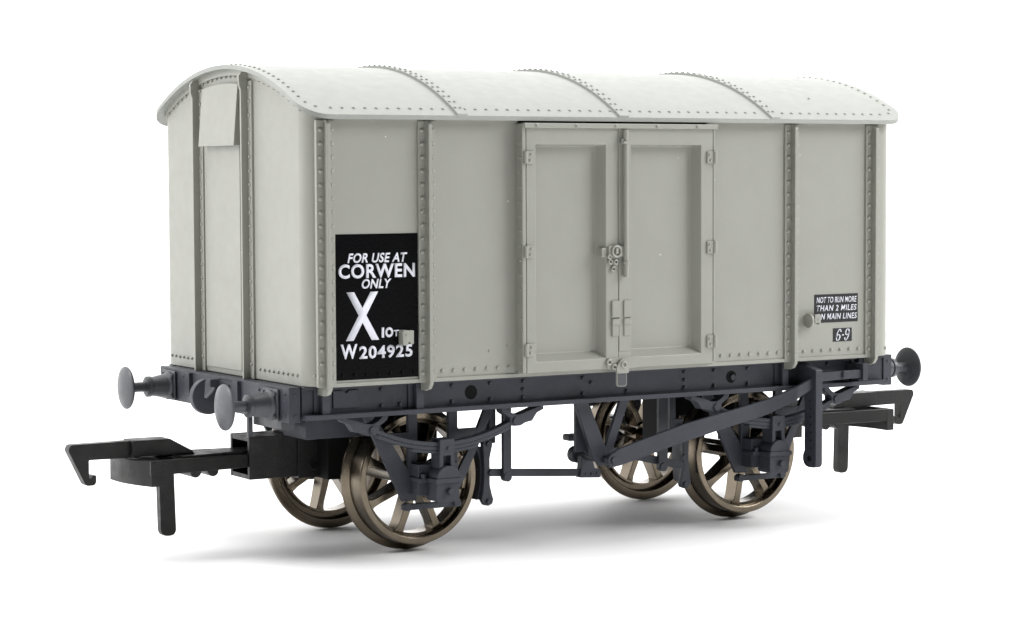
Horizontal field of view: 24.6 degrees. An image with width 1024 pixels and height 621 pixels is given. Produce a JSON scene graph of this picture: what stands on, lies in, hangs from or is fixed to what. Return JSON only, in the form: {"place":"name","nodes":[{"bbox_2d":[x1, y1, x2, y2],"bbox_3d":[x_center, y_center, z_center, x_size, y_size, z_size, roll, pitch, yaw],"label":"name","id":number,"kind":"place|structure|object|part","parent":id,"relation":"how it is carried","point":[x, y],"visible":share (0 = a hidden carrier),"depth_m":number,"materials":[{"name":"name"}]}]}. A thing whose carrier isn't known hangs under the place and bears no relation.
{"place":"outdoors","nodes":[
{"label":"outdoors","id":0,"kind":"place"},
{"bbox_2d":[0,333,1023,620],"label":"ground","id":1,"kind":"structure","parent":0,"point":[916,513],"depth_m":21.89,"materials":[{"name":"white"}]},
{"bbox_2d":[65,64,920,548],"bbox_3d":[0.208,-0.132,22.415,9.401,4.342,3.472,-2,4,-31],"label":"railway wagon","id":2,"kind":"object","parent":1,"relation":"on","point":[375,272],"visible":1,"depth_m":20.86,"materials":[{"name":"grey paint"}]},
{"bbox_3d":[0.501,-0.536,20.679,0.992,2.139,0.154,-2,4,-31],"label":"door","id":3,"kind":"part","parent":2,"relation":"part of","materials":[{"name":"grey paint"}]},
{"bbox_3d":[1.392,-0.570,21.192,1.073,2.139,0.197,-2,4,-31],"label":"door","id":4,"kind":"part","parent":2,"relation":"part of","materials":[{"name":"grey paint"}]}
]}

